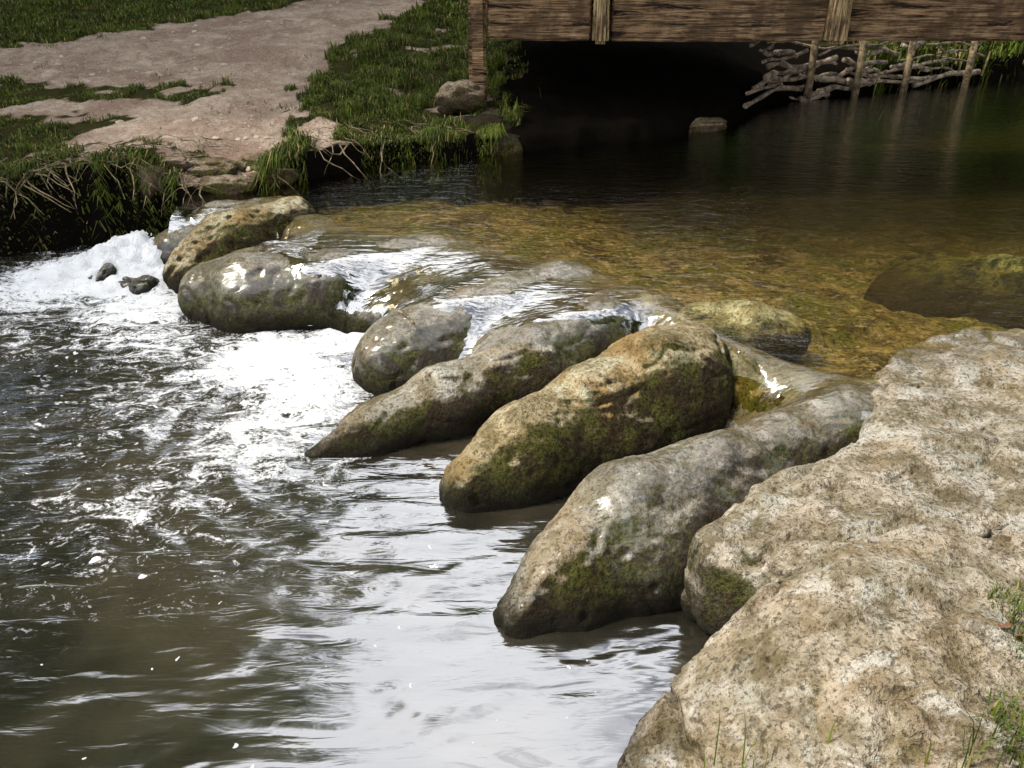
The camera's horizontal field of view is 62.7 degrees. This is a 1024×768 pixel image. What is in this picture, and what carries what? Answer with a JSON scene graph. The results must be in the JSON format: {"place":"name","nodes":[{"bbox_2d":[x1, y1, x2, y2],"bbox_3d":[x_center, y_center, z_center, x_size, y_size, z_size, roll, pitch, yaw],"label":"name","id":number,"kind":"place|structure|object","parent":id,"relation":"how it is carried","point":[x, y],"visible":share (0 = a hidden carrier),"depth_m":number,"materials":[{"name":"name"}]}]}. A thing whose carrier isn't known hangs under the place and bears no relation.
{"place":"outdoors","nodes":[
{"label":"outdoors","id":0,"kind":"place"},
{"bbox_2d":[15,35,325,144],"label":"grass sprigs","id":1,"kind":"object","parent":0,"point":[170,88],"depth_m":8.00,"materials":[{"name":"green plant"}]},
{"bbox_2d":[0,230,711,767],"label":"pool water","id":2,"kind":"structure","parent":0,"point":[204,562],"depth_m":3.12,"materials":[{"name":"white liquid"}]},
{"bbox_2d":[87,263,116,281],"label":"boulder","id":3,"kind":"object","parent":2,"relation":"in","point":[106,270],"visible":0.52,"depth_m":5.70,"materials":[{"name":"stone"}]},
{"bbox_2d":[118,275,159,294],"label":"boulder","id":4,"kind":"object","parent":2,"relation":"in","point":[142,284],"visible":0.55,"depth_m":5.57,"materials":[{"name":"stone"}]},
{"bbox_2d":[162,196,315,293],"bbox_3d":[-1.860,-0.924,5.908,1.201,0.642,0.570,-23,35,-36],"label":"boulder","id":5,"kind":"object","parent":2,"relation":"in","point":[214,235],"visible":0.52,"depth_m":5.62,"materials":[{"name":"stone"}]},
{"bbox_2d":[439,321,733,512],"bbox_3d":[0.416,0.154,3.877,1.697,0.680,0.647,-18,33,-31],"label":"boulder","id":6,"kind":"object","parent":2,"relation":"in","point":[568,430],"visible":0.82,"depth_m":3.64,"materials":[{"name":"stone"}]},
{"bbox_2d":[493,378,888,638],"bbox_3d":[0.923,0.444,3.426,2.353,0.625,0.618,-18,33,-30],"label":"boulder","id":7,"kind":"object","parent":2,"relation":"in","point":[612,540],"visible":0.6,"depth_m":3.01,"materials":[{"name":"stone"}]},
{"bbox_2d":[0,0,1023,412],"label":"ground","id":8,"kind":"structure","parent":0,"point":[610,92],"depth_m":7.85,"materials":[{"name":"soil"}]},
{"bbox_2d":[0,72,287,244],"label":"grass bank","id":9,"kind":"structure","parent":8,"relation":"on","point":[52,142],"depth_m":7.33,"materials":[{"name":"green plant"}]},
{"bbox_2d":[0,0,309,47],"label":"grass meadow","id":10,"kind":"structure","parent":8,"relation":"on","point":[41,19],"depth_m":12.49,"materials":[{"name":"green plant"}]},
{"bbox_2d":[160,156,193,170],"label":"bank stone","id":11,"kind":"object","parent":8,"relation":"on","point":[179,162],"visible":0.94,"depth_m":6.45,"materials":[{"name":"beige stone"}]},
{"bbox_2d":[0,0,422,175],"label":"path pebbles","id":12,"kind":"object","parent":8,"relation":"on","point":[194,119],"visible":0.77,"depth_m":9.50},
{"bbox_2d":[186,157,238,177],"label":"bank stone","id":13,"kind":"object","parent":8,"relation":"on","point":[210,166],"visible":0.8,"depth_m":6.49,"materials":[{"name":"beige stone"}]},
{"bbox_2d":[196,174,257,197],"bbox_3d":[-2.186,-1.520,6.462,0.461,0.158,0.220,0,28,0],"label":"bank stone","id":14,"kind":"object","parent":8,"relation":"on","point":[225,184],"visible":0.91,"depth_m":6.38,"materials":[{"name":"beige stone"}]},
{"bbox_2d":[0,114,475,218],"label":"exposed roots","id":15,"kind":"object","parent":8,"relation":"on","point":[70,159],"visible":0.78,"depth_m":6.44,"materials":[{"name":"brown plant"}]},
{"bbox_2d":[235,153,269,171],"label":"bank stone","id":16,"kind":"object","parent":8,"relation":"on","point":[244,161],"visible":0.35,"depth_m":6.59,"materials":[{"name":"beige stone"}]},
{"bbox_2d":[0,120,507,252],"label":"grass fringe","id":17,"kind":"object","parent":8,"relation":"on","point":[291,147],"depth_m":6.49,"materials":[{"name":"green plant"}]},
{"bbox_2d":[183,6,540,185],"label":"grass bank","id":18,"kind":"structure","parent":8,"relation":"on","point":[395,106],"depth_m":8.67,"materials":[{"name":"green plant"}]},
{"bbox_2d":[378,0,467,27],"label":"grass meadow","id":19,"kind":"structure","parent":8,"relation":"on","point":[444,8],"depth_m":12.48,"materials":[{"name":"green plant"}]},
{"bbox_2d":[436,79,487,114],"bbox_3d":[-0.471,-2.718,7.950,0.482,0.315,0.431,0,28,0],"label":"bank stone","id":20,"kind":"object","parent":8,"relation":"on","point":[464,96],"visible":0.97,"depth_m":7.81,"materials":[{"name":"grey stone"}]},
{"bbox_2d":[452,114,511,133],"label":"bank stone","id":21,"kind":"object","parent":8,"relation":"on","point":[476,122],"visible":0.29,"depth_m":7.65,"materials":[{"name":"grey stone"}]},
{"bbox_2d":[485,133,522,164],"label":"bank stone","id":22,"kind":"object","parent":8,"relation":"on","point":[509,143],"visible":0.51,"depth_m":7.54,"materials":[{"name":"grey stone"}]},
{"bbox_2d":[153,196,871,457],"bbox_3d":[-0.527,-0.207,5.006,2.351,0.972,5.166,-21,35,-35],"label":"weir rock","id":23,"kind":"object","parent":8,"relation":"on","point":[457,366],"visible":0.56,"depth_m":4.46,"materials":[{"name":"stone"}]},
{"bbox_2d":[395,309,414,324],"bbox_3d":[-0.557,-0.358,4.381,0.019,0.026,0.243,-15,31,-25],"label":"stick","id":24,"kind":"object","parent":23,"relation":"on","point":[409,318],"visible":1,"depth_m":4.34,"materials":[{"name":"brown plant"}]},
{"bbox_2d":[468,0,1023,100],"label":"footbridge","id":25,"kind":"object","parent":8,"relation":"on","point":[839,21],"visible":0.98,"depth_m":7.62,"materials":[{"name":"brown wood"}]},
{"bbox_2d":[617,519,1023,767],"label":"rock slab","id":26,"kind":"object","parent":8,"relation":"on","point":[889,653],"visible":0.94,"depth_m":2.22,"materials":[{"name":"stone"}]},
{"bbox_2d":[704,694,1023,767],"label":"grass tuft","id":27,"kind":"object","parent":26,"relation":"on","point":[971,760],"visible":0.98,"depth_m":1.87,"materials":[{"name":"green plant"}]},
{"bbox_2d":[969,528,1023,767],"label":"grass tuft","id":28,"kind":"object","parent":26,"relation":"on","point":[994,710],"visible":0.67,"depth_m":1.99,"materials":[{"name":"green plant"}]},
{"bbox_2d":[997,620,1023,641],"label":"dead leaves","id":29,"kind":"object","parent":26,"relation":"on","point":[1007,623],"visible":1,"depth_m":2.18,"materials":[{"name":"brown plant"}]},
{"bbox_2d":[680,328,1023,634],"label":"rock slab","id":30,"kind":"object","parent":8,"relation":"on","point":[938,445],"visible":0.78,"depth_m":2.91,"materials":[{"name":"stone"}]},
{"bbox_2d":[742,41,985,133],"bbox_3d":[4.228,-3.723,10.175,4.659,1.222,0.657,-17,32,-29],"label":"log revetment","id":31,"kind":"object","parent":8,"relation":"on","point":[773,79],"visible":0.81,"depth_m":10.15,"materials":[{"name":"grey wood"}]},
{"bbox_2d":[824,30,1023,129],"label":"riverside plants","id":32,"kind":"object","parent":8,"relation":"on","point":[994,49],"visible":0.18,"depth_m":11.09,"materials":[{"name":"green plant"}]},
{"bbox_2d":[863,254,1023,328],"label":"submerged rock","id":33,"kind":"object","parent":8,"relation":"on","point":[952,305],"visible":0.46,"depth_m":5.00,"materials":[{"name":"stone"}]},
{"bbox_2d":[176,77,1023,407],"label":"pool water","id":34,"kind":"structure","parent":0,"point":[300,249],"depth_m":6.87,"materials":[{"name":"brown liquid"}]},
{"bbox_2d":[245,165,299,187],"bbox_3d":[-1.897,-1.643,6.622,0.458,0.169,0.231,0,28,0],"label":"bank stone","id":35,"kind":"object","parent":34,"relation":"in","point":[292,174],"visible":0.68,"depth_m":6.55,"materials":[{"name":"stone"}]},
{"bbox_2d":[689,117,726,134],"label":"bank stone","id":36,"kind":"object","parent":34,"relation":"in","point":[699,125],"visible":0.58,"depth_m":8.39,"materials":[{"name":"grey stone"}]},
{"bbox_2d":[675,300,811,361],"bbox_3d":[1.195,-0.265,4.424,0.721,0.384,0.388,11,30,19],"label":"mossy stone","id":37,"kind":"object","parent":34,"relation":"in","point":[784,337],"visible":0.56,"depth_m":4.27,"materials":[{"name":"beige stone"}]}
]}

